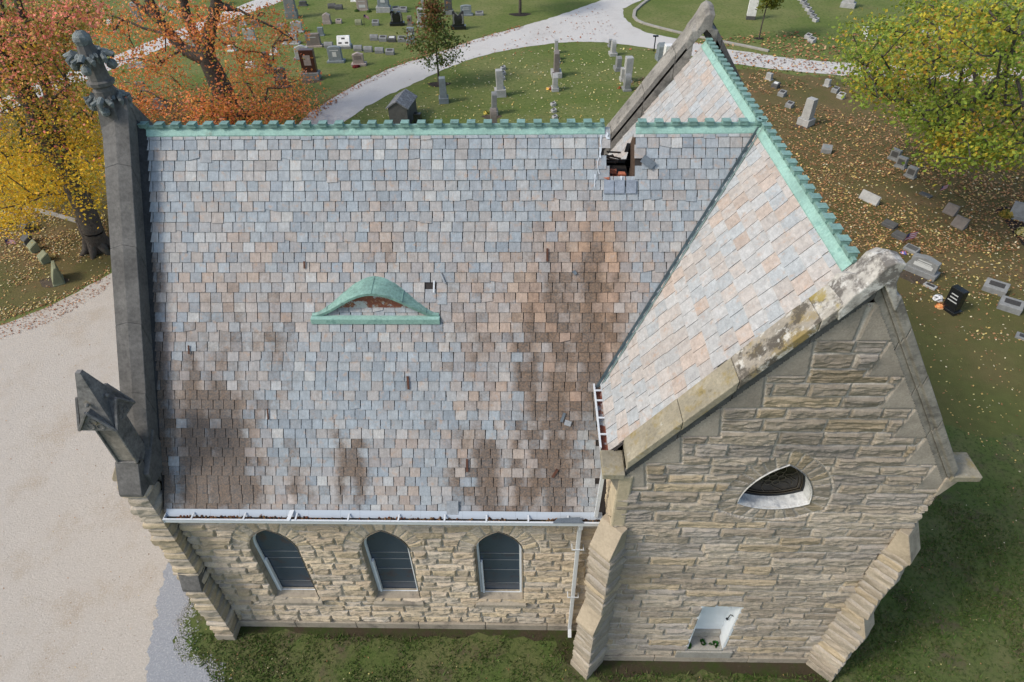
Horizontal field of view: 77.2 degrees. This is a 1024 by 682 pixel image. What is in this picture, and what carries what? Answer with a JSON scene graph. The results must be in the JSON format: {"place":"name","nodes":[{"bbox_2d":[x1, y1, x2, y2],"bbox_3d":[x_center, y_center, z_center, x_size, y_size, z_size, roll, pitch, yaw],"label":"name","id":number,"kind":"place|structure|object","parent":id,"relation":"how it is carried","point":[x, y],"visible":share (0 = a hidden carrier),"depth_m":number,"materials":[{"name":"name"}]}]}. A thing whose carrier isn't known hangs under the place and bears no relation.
{"place":"outdoors","nodes":[
{"label":"outdoors","id":0,"kind":"place"},
{"bbox_2d":[0,88,248,320],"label":"leafy lawn","id":1,"kind":"structure","parent":0,"point":[75,274],"depth_m":33.72,"materials":[{"name":"green plant"}]},
{"bbox_2d":[20,232,32,245],"bbox_3d":[-26.262,-5.505,34.729,0.578,0.576,0.462,30,50,30],"label":"grave marker","id":2,"kind":"object","parent":1,"relation":"on","point":[25,239],"visible":0.72,"depth_m":34.56,"materials":[{"name":"stone"}]},
{"bbox_2d":[26,239,40,253],"bbox_3d":[-25.502,-5.017,34.168,0.569,0.571,0.455,31,51,31],"label":"grave marker","id":3,"kind":"object","parent":1,"relation":"on","point":[33,247],"visible":0.94,"depth_m":34.03,"materials":[{"name":"stone"}]},
{"bbox_2d":[37,250,51,264],"bbox_3d":[-24.386,-4.351,33.400,0.556,0.563,0.445,31,49,28],"label":"grave marker","id":4,"kind":"object","parent":1,"relation":"on","point":[43,256],"visible":0.94,"depth_m":33.27,"materials":[{"name":"stone"}]},
{"bbox_2d":[21,206,75,222],"bbox_3d":[-26.555,-7.327,37.087,5.282,0.100,0.327,15,44,18],"label":"stone edging","id":5,"kind":"object","parent":1,"relation":"on","point":[61,216],"visible":0.52,"depth_m":36.91,"materials":[{"name":"stone"}]},
{"bbox_2d":[39,278,69,287],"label":"worn soil","id":6,"kind":"structure","parent":1,"relation":"on","point":[45,283],"depth_m":32.13,"materials":[{"name":"beige soil"}]},
{"bbox_2d":[51,260,64,286],"bbox_3d":[-22.797,-3.358,31.954,0.527,0.951,0.981,-25,45,-25],"label":"slant gravestone","id":7,"kind":"object","parent":1,"relation":"on","point":[57,277],"visible":1,"depth_m":31.79,"materials":[{"name":"stone"}]},
{"bbox_2d":[0,0,136,259],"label":"yellow maple","id":8,"kind":"object","parent":1,"relation":"on","point":[55,145],"visible":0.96,"depth_m":28.57,"materials":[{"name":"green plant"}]},
{"bbox_2d":[152,98,167,109],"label":"gravestone","id":9,"kind":"object","parent":1,"relation":"on","point":[160,103],"visible":0.39,"depth_m":48.57,"materials":[{"name":"grey stone"}]},
{"bbox_2d":[57,0,333,124],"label":"orange maple","id":10,"kind":"object","parent":1,"relation":"on","point":[225,99],"visible":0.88,"depth_m":43.17,"materials":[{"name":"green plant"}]},
{"bbox_2d":[0,42,983,681],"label":"gravel drive","id":11,"kind":"structure","parent":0,"point":[82,554],"depth_m":21.61,"materials":[{"name":"beige gravel"}]},
{"bbox_2d":[145,562,212,681],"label":"blue gravel strip","id":12,"kind":"object","parent":11,"relation":"on","point":[163,665],"visible":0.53,"depth_m":18.62,"materials":[{"name":"gravel"}]},
{"bbox_2d":[171,592,231,681],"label":"scattered gravel","id":13,"kind":"structure","parent":12,"relation":"on","point":[180,640],"depth_m":18.63,"materials":[{"name":"grey gravel"}]},
{"bbox_2d":[0,0,1023,581],"bbox_3d":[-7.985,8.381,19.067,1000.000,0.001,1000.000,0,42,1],"label":"ground","id":14,"kind":"structure","parent":0,"point":[786,18],"depth_m":57.41,"materials":[{"name":"green plant"}]},
{"bbox_2d":[19,219,34,232],"bbox_3d":[-27.047,-6.369,35.711,0.594,0.588,0.476,31,53,31],"label":"grave marker","id":15,"kind":"object","parent":14,"relation":"on","point":[27,226],"visible":0.56,"depth_m":35.57,"materials":[{"name":"stone"}]},
{"bbox_2d":[130,4,142,21],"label":"gravestone","id":16,"kind":"object","parent":14,"relation":"on","point":[135,12],"visible":0.49,"depth_m":65.75,"materials":[{"name":"grey stone"}]},
{"bbox_2d":[127,61,145,68],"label":"gravestone","id":17,"kind":"object","parent":14,"relation":"on","point":[140,63],"visible":0.47,"depth_m":55.68,"materials":[{"name":"stone"}]},
{"bbox_2d":[0,0,280,111],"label":"gravel lane","id":18,"kind":"structure","parent":14,"relation":"on","point":[256,3],"depth_m":61.01,"materials":[{"name":"grey gravel"}]},
{"bbox_2d":[242,28,257,40],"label":"gravestone","id":19,"kind":"object","parent":14,"relation":"on","point":[249,33],"visible":0.68,"depth_m":60.87,"materials":[{"name":"stone"}]},
{"bbox_2d":[273,67,290,88],"bbox_3d":[-18.531,-21.062,51.351,1.210,1.588,0.694,-4,42,-4],"label":"gravestone","id":20,"kind":"object","parent":14,"relation":"on","point":[279,76],"visible":0.34,"depth_m":51.12,"materials":[{"name":"stone"}]},
{"bbox_2d":[283,0,298,18],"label":"column monument","id":21,"kind":"object","parent":14,"relation":"on","point":[290,9],"depth_m":65.88,"materials":[{"name":"grey stone"}]},
{"bbox_2d":[282,33,300,44],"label":"gravestone","id":22,"kind":"object","parent":14,"relation":"on","point":[294,41],"visible":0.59,"depth_m":59.89,"materials":[{"name":"stone"}]},
{"bbox_2d":[290,20,304,32],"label":"gravestone","id":23,"kind":"object","parent":14,"relation":"on","point":[299,26],"visible":0.6,"depth_m":62.51,"materials":[{"name":"stone"}]},
{"bbox_2d":[293,45,307,59],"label":"gravestone","id":24,"kind":"object","parent":14,"relation":"on","point":[296,52],"visible":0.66,"depth_m":56.42,"materials":[{"name":"grey stone"}]},
{"bbox_2d":[298,48,321,79],"bbox_3d":[-16.632,-22.643,52.504,1.467,2.368,0.894,-1,42,-1],"label":"gravestone","id":25,"kind":"object","parent":14,"relation":"on","point":[308,62],"visible":0.73,"depth_m":52.23,"materials":[{"name":"brown stone"}]},
{"bbox_2d":[304,32,323,47],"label":"gravestone","id":26,"kind":"object","parent":14,"relation":"on","point":[314,41],"visible":0.81,"depth_m":59.04,"materials":[{"name":"beige stone"}]},
{"bbox_2d":[322,12,331,23],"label":"gravestone","id":27,"kind":"object","parent":14,"relation":"on","point":[326,18],"visible":0.95,"depth_m":64.50,"materials":[{"name":"beige stone"}]},
{"bbox_2d":[327,45,345,62],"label":"gravestone","id":28,"kind":"object","parent":14,"relation":"on","point":[334,52],"visible":1,"depth_m":55.70,"materials":[{"name":"grey stone"}]},
{"bbox_2d":[336,35,352,48],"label":"gravestone","id":29,"kind":"object","parent":14,"relation":"on","point":[343,41],"visible":0.8,"depth_m":58.68,"materials":[{"name":"grey stone"}]},
{"bbox_2d":[353,45,362,50],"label":"grave marker","id":30,"kind":"object","parent":14,"relation":"on","point":[357,47],"visible":1,"depth_m":58.12,"materials":[{"name":"grey stone"}]},
{"bbox_2d":[351,52,366,66],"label":"gravestone","id":31,"kind":"object","parent":14,"relation":"on","point":[357,58],"visible":1,"depth_m":55.09,"materials":[{"name":"beige stone"}]},
{"bbox_2d":[356,0,368,10],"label":"gravestone","id":32,"kind":"object","parent":14,"relation":"on","point":[362,5],"visible":0.97,"depth_m":67.92,"materials":[{"name":"beige stone"}]},
{"bbox_2d":[363,46,372,51],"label":"grave marker","id":33,"kind":"object","parent":14,"relation":"on","point":[367,48],"visible":1,"depth_m":57.87,"materials":[{"name":"grey stone"}]},
{"bbox_2d":[370,34,377,40],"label":"grave marker","id":34,"kind":"object","parent":14,"relation":"on","point":[373,37],"visible":1,"depth_m":60.39,"materials":[{"name":"grey stone"}]},
{"bbox_2d":[375,47,383,53],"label":"grave marker","id":35,"kind":"object","parent":14,"relation":"on","point":[379,50],"visible":1,"depth_m":57.61,"materials":[{"name":"grey stone"}]},
{"bbox_2d":[379,35,387,41],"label":"grave marker","id":36,"kind":"object","parent":14,"relation":"on","point":[382,38],"visible":1,"depth_m":60.16,"materials":[{"name":"grey stone"}]},
{"bbox_2d":[376,0,390,12],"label":"obelisk monument","id":37,"kind":"object","parent":14,"relation":"on","point":[383,6],"visible":0.85,"depth_m":67.31,"materials":[{"name":"stone"}]},
{"bbox_2d":[385,48,394,54],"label":"grave marker","id":38,"kind":"object","parent":14,"relation":"on","point":[389,51],"visible":1,"depth_m":57.29,"materials":[{"name":"grey stone"}]},
{"bbox_2d":[390,9,404,25],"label":"gravestone","id":39,"kind":"object","parent":14,"relation":"on","point":[396,18],"visible":1,"depth_m":63.62,"materials":[{"name":"black stone"}]},
{"bbox_2d":[386,89,416,123],"bbox_3d":[-7.885,-16.825,46.199,1.653,1.789,2.524,4,41,7],"label":"house tomb","id":40,"kind":"object","parent":14,"relation":"on","point":[401,105],"visible":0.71,"depth_m":45.50,"materials":[{"name":"stone"}]},
{"bbox_2d":[406,27,416,43],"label":"gravestone","id":41,"kind":"object","parent":14,"relation":"on","point":[410,30],"visible":0.45,"depth_m":59.27,"materials":[{"name":"grey stone"}]},
{"bbox_2d":[413,112,421,123],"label":"gravestone","id":42,"kind":"object","parent":14,"relation":"on","point":[417,116],"visible":0.56,"depth_m":45.68,"materials":[{"name":"black stone"}]},
{"bbox_2d":[417,8,425,26],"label":"gravestone","id":43,"kind":"object","parent":14,"relation":"on","point":[419,14],"visible":0.27,"depth_m":62.98,"materials":[{"name":"stone"}]},
{"bbox_2d":[427,82,450,86],"bbox_3d":[-5.890,-20.726,51.808,1.976,0.001,1.172,0,42,1],"label":"mulch ring","id":44,"kind":"object","parent":14,"relation":"on","point":[433,84],"visible":0.72,"depth_m":51.81,"materials":[{"name":"brown soil"}]},
{"bbox_2d":[396,0,469,84],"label":"young tree","id":45,"kind":"object","parent":44,"relation":"on","point":[432,23],"visible":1,"depth_m":48.68,"materials":[{"name":"green plant"}]},
{"bbox_2d":[439,76,448,103],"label":"gravestone","id":46,"kind":"object","parent":14,"relation":"on","point":[443,97],"visible":1,"depth_m":48.28,"materials":[{"name":"grey stone"}]},
{"bbox_2d":[444,0,452,14],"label":"gravestone","id":47,"kind":"object","parent":14,"relation":"on","point":[449,5],"visible":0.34,"depth_m":66.28,"materials":[{"name":"grey stone"}]},
{"bbox_2d":[451,10,465,29],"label":"gravestone","id":48,"kind":"object","parent":14,"relation":"on","point":[458,22],"visible":0.97,"depth_m":62.35,"materials":[{"name":"black stone"}]},
{"bbox_2d":[460,4,472,15],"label":"gravestone","id":49,"kind":"object","parent":14,"relation":"on","point":[466,8],"visible":0.78,"depth_m":65.99,"materials":[{"name":"grey stone"}]},
{"bbox_2d":[490,108,496,122],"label":"gravestone","id":50,"kind":"object","parent":14,"relation":"on","point":[493,114],"visible":0.45,"depth_m":44.52,"materials":[{"name":"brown stone"}]},
{"bbox_2d":[490,91,497,115],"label":"gravestone","id":51,"kind":"object","parent":14,"relation":"on","point":[493,99],"visible":0.69,"depth_m":46.33,"materials":[{"name":"grey stone"}]},
{"bbox_2d":[494,68,505,97],"bbox_3d":[-0.947,-19.792,49.242,0.829,1.993,0.870,-7,41,-3],"label":"gravestone","id":52,"kind":"object","parent":14,"relation":"on","point":[499,89],"visible":0.84,"depth_m":49.08,"materials":[{"name":"stone"}]},
{"bbox_2d":[0,5,1023,680],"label":"fallen leaves","id":53,"kind":"object","parent":14,"relation":"on","point":[880,233],"visible":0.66,"depth_m":37.56,"materials":[{"name":"yellow plant"}]},
{"bbox_2d":[62,0,982,681],"label":"stone chapel","id":54,"kind":"structure","parent":14,"relation":"on","point":[642,376],"depth_m":14.13,"materials":[{"name":"beige stone"}]},
{"bbox_2d":[249,529,324,604],"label":"window","id":55,"kind":"structure","parent":54,"relation":"in","point":[279,559],"depth_m":17.23,"materials":[{"name":"grey glass"}]},
{"bbox_2d":[361,530,424,605],"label":"window","id":56,"kind":"structure","parent":54,"relation":"in","point":[387,557],"depth_m":17.16,"materials":[{"name":"grey glass"}]},
{"bbox_2d":[475,531,526,607],"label":"window","id":57,"kind":"structure","parent":54,"relation":"in","point":[498,556],"depth_m":17.10,"materials":[{"name":"grey glass"}]},
{"bbox_2d":[674,605,742,657],"bbox_3d":[5.286,7.515,17.163,1.540,2.910,0.690,0,42,1],"label":"window","id":58,"kind":"structure","parent":54,"relation":"in","point":[713,623],"depth_m":17.61,"materials":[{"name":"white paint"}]},
{"bbox_2d":[737,464,811,508],"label":"rose window","id":59,"kind":"structure","parent":54,"relation":"in","point":[788,486],"depth_m":13.17,"materials":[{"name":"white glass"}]},
{"bbox_2d":[551,73,558,91],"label":"gravestone","id":60,"kind":"object","parent":14,"relation":"on","point":[554,87],"visible":1,"depth_m":49.99,"materials":[{"name":"stone"}]},
{"bbox_2d":[550,51,561,77],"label":"gravestone","id":61,"kind":"object","parent":14,"relation":"on","point":[556,68],"visible":0.88,"depth_m":52.07,"materials":[{"name":"stone"}]},
{"bbox_2d":[608,40,617,56],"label":"gravestone","id":62,"kind":"object","parent":14,"relation":"on","point":[612,52],"visible":0.97,"depth_m":56.08,"materials":[{"name":"stone"}]},
{"bbox_2d":[613,56,621,71],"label":"gravestone","id":63,"kind":"object","parent":14,"relation":"on","point":[617,66],"visible":0.91,"depth_m":53.22,"materials":[{"name":"grey stone"}]},
{"bbox_2d":[619,67,624,81],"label":"gravestone","id":64,"kind":"object","parent":14,"relation":"on","point":[621,76],"visible":0.59,"depth_m":51.37,"materials":[{"name":"stone"}]},
{"bbox_2d":[621,73,631,91],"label":"gravestone","id":65,"kind":"object","parent":14,"relation":"on","point":[626,87],"visible":1,"depth_m":49.83,"materials":[{"name":"grey stone"}]},
{"bbox_2d":[623,56,633,82],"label":"gravestone","id":66,"kind":"object","parent":14,"relation":"on","point":[629,63],"visible":0.62,"depth_m":50.59,"materials":[{"name":"stone"}]},
{"bbox_2d":[655,42,664,61],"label":"gravestone","id":67,"kind":"object","parent":14,"relation":"on","point":[659,51],"visible":0.76,"depth_m":54.77,"materials":[{"name":"grey stone"}]},
{"bbox_2d":[299,0,1023,123],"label":"gravel lane","id":68,"kind":"structure","parent":14,"relation":"on","point":[355,100],"depth_m":58.21,"materials":[{"name":"grey gravel"}]},
{"bbox_2d":[632,0,768,51],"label":"concrete kerb","id":69,"kind":"structure","parent":14,"relation":"on","point":[635,18],"depth_m":61.36,"materials":[{"name":"grey concrete"}]},
{"bbox_2d":[746,0,758,19],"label":"gravestone","id":70,"kind":"object","parent":14,"relation":"on","point":[751,11],"visible":1,"depth_m":63.28,"materials":[{"name":"stone"}]},
{"bbox_2d":[771,81,780,88],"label":"grave marker","id":71,"kind":"object","parent":14,"relation":"on","point":[775,84],"visible":1,"depth_m":50.06,"materials":[{"name":"stone"}]},
{"bbox_2d":[785,100,794,107],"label":"grave marker","id":72,"kind":"object","parent":14,"relation":"on","point":[789,104],"visible":1,"depth_m":47.12,"materials":[{"name":"grey stone"}]},
{"bbox_2d":[820,143,832,153],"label":"grave marker","id":73,"kind":"object","parent":14,"relation":"on","point":[826,148],"visible":1,"depth_m":41.47,"materials":[{"name":"grey stone"}]},
{"bbox_2d":[840,0,856,8],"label":"gravestone","id":74,"kind":"object","parent":14,"relation":"on","point":[850,4],"visible":1,"depth_m":66.28,"materials":[{"name":"stone"}]},
{"bbox_2d":[902,243,920,253],"bbox_3d":[20.581,-4.726,33.053,0.412,0.318,0.687,-24,46,-23],"label":"grave marker","id":75,"kind":"object","parent":14,"relation":"on","point":[911,248],"visible":0.81,"depth_m":32.96,"materials":[{"name":"grey stone"}]},
{"bbox_2d":[172,425,1023,681],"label":"lawn","id":76,"kind":"structure","parent":0,"point":[999,469],"depth_m":18.56,"materials":[{"name":"green plant"}]},
{"bbox_2d":[237,626,835,681],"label":"bare soil strip","id":77,"kind":"object","parent":76,"relation":"on","point":[606,667],"visible":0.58,"depth_m":18.08,"materials":[{"name":"brown soil"}]},
{"bbox_2d":[737,69,1023,437],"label":"leafy lawn","id":78,"kind":"structure","parent":0,"point":[964,356],"depth_m":34.36,"materials":[{"name":"brown plant"}]},
{"bbox_2d":[764,72,773,80],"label":"gravestone","id":79,"kind":"object","parent":78,"relation":"on","point":[769,76],"visible":1,"depth_m":51.29,"materials":[{"name":"stone"}]},
{"bbox_2d":[777,89,786,97],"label":"grave marker","id":80,"kind":"object","parent":78,"relation":"on","point":[782,93],"visible":1,"depth_m":48.74,"materials":[{"name":"grey stone"}]},
{"bbox_2d":[796,96,818,127],"bbox_3d":[20.555,-15.856,44.428,0.814,1.889,0.888,-27,48,-25],"label":"gravestone","id":81,"kind":"object","parent":78,"relation":"on","point":[806,119],"visible":1,"depth_m":44.32,"materials":[{"name":"stone"}]},
{"bbox_2d":[822,78,831,87],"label":"gravestone","id":82,"kind":"object","parent":78,"relation":"on","point":[827,82],"visible":1,"depth_m":50.09,"materials":[{"name":"stone"}]},
{"bbox_2d":[858,189,880,206],"bbox_3d":[20.507,-8.210,36.790,0.276,0.532,1.165,-21,44,-21],"label":"slant gravestone","id":83,"kind":"object","parent":78,"relation":"on","point":[873,199],"visible":1,"depth_m":36.71,"materials":[{"name":"stone"}]},
{"bbox_2d":[881,219,898,230],"bbox_3d":[20.502,-6.313,34.835,0.434,0.330,0.724,-24,45,-24],"label":"grave marker","id":84,"kind":"object","parent":78,"relation":"on","point":[889,224],"visible":1,"depth_m":34.72,"materials":[{"name":"stone"}]},
{"bbox_2d":[887,147,902,161],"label":"gravestone","id":85,"kind":"object","parent":78,"relation":"on","point":[895,153],"visible":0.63,"depth_m":40.51,"materials":[{"name":"grey stone"}]},
{"bbox_2d":[891,230,906,241],"bbox_3d":[20.551,-5.567,33.998,0.424,0.324,0.706,-22,46,-23],"label":"grave marker","id":86,"kind":"object","parent":78,"relation":"on","point":[898,235],"visible":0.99,"depth_m":33.93,"materials":[{"name":"stone"}]},
{"bbox_2d":[893,155,908,169],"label":"gravestone","id":87,"kind":"object","parent":78,"relation":"on","point":[900,160],"visible":0.98,"depth_m":39.72,"materials":[{"name":"grey stone"}]},
{"bbox_2d":[902,231,917,243],"bbox_3d":[20.818,-5.417,33.569,0.801,0.684,0.071,-16,44,-16],"label":"grave flag","id":88,"kind":"object","parent":78,"relation":"on","point":[912,235],"visible":1,"depth_m":33.54,"materials":[{"name":"multicoloured fabric"}]},
{"bbox_2d":[903,165,919,179],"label":"gravestone","id":89,"kind":"object","parent":78,"relation":"on","point":[911,172],"visible":1,"depth_m":38.76,"materials":[{"name":"grey stone"}]},
{"bbox_2d":[899,270,934,283],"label":"worn soil","id":90,"kind":"structure","parent":78,"relation":"on","point":[911,277],"depth_m":31.37,"materials":[{"name":"brown soil"}]},
{"bbox_2d":[815,0,1023,189],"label":"green maple","id":91,"kind":"object","parent":78,"relation":"on","point":[962,113],"visible":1,"depth_m":29.27,"materials":[{"name":"green plant"}]},
{"bbox_2d":[903,253,941,281],"bbox_3d":[20.170,-3.688,31.404,0.615,0.986,1.482,-32,51,-29],"label":"gravestone","id":92,"kind":"object","parent":78,"relation":"on","point":[924,266],"visible":0.94,"depth_m":31.24,"materials":[{"name":"grey stone"}]},
{"bbox_2d":[919,191,932,198],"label":"flat grave marker","id":93,"kind":"object","parent":78,"relation":"on","point":[925,194],"visible":1,"depth_m":37.26,"materials":[{"name":"stone"}]},
{"bbox_2d":[923,281,937,290],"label":"flat grave marker","id":94,"kind":"object","parent":78,"relation":"on","point":[930,286],"visible":1,"depth_m":30.72,"materials":[{"name":"stone"}]},
{"bbox_2d":[932,294,942,301],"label":"grave flowers","id":95,"kind":"object","parent":78,"relation":"on","point":[939,298],"visible":1,"depth_m":29.95,"materials":[{"name":"white plant"}]},
{"bbox_2d":[942,202,959,216],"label":"slant gravestone","id":96,"kind":"object","parent":78,"relation":"on","point":[951,209],"visible":1,"depth_m":35.62,"materials":[{"name":"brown stone"}]},
{"bbox_2d":[942,284,968,315],"bbox_3d":[20.125,-1.859,29.140,0.502,1.256,0.796,-15,42,-15],"label":"gravestone","id":97,"kind":"object","parent":78,"relation":"on","point":[955,299],"visible":1,"depth_m":28.99,"materials":[{"name":"black stone"}]},
{"bbox_2d":[950,214,969,230],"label":"slant gravestone","id":98,"kind":"object","parent":78,"relation":"on","point":[959,222],"visible":1,"depth_m":34.56,"materials":[{"name":"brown stone"}]},
{"bbox_2d":[981,277,1010,296],"bbox_3d":[22.907,-2.537,30.380,0.959,0.528,0.555,28,49,32],"label":"grave marker","id":99,"kind":"object","parent":78,"relation":"on","point":[996,287],"visible":0.91,"depth_m":30.26,"materials":[{"name":"grey stone"}]},
{"bbox_2d":[995,206,1023,244],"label":"mulch bed","id":100,"kind":"object","parent":78,"relation":"on","point":[1015,222],"visible":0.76,"depth_m":34.95,"materials":[{"name":"brown soil"}]},
{"bbox_2d":[999,209,1013,218],"bbox_3d":[27.463,-7.055,35.519,0.925,0.496,0.905,0,42,1],"label":"shrub","id":101,"kind":"object","parent":100,"relation":"on","point":[1006,213],"visible":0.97,"depth_m":35.37,"materials":[{"name":"yellow plant"}]},
{"bbox_2d":[1010,201,1023,221],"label":"slant gravestone","id":102,"kind":"object","parent":100,"relation":"on","point":[1017,209],"visible":0.74,"depth_m":35.09,"materials":[{"name":"grey stone"}]},
{"bbox_2d":[1014,226,1023,236],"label":"shrub","id":103,"kind":"object","parent":100,"relation":"on","point":[1019,231],"visible":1,"depth_m":34.09,"materials":[{"name":"yellow plant"}]},
{"bbox_2d":[996,295,1023,315],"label":"grave marker","id":104,"kind":"object","parent":78,"relation":"on","point":[1010,305],"visible":1,"depth_m":29.25,"materials":[{"name":"grey stone"}]},
{"bbox_2d":[1015,331,1023,340],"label":"flat grave marker","id":105,"kind":"object","parent":78,"relation":"on","point":[1019,335],"visible":1,"depth_m":27.97,"materials":[{"name":"grey stone"}]},
{"label":"mulch ring","id":106,"kind":"structure","parent":0,"visible":0},
{"bbox_2d":[755,0,783,38],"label":"young tree","id":107,"kind":"object","parent":106,"relation":"on","point":[773,6],"visible":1,"depth_m":57.26,"materials":[{"name":"green plant"}]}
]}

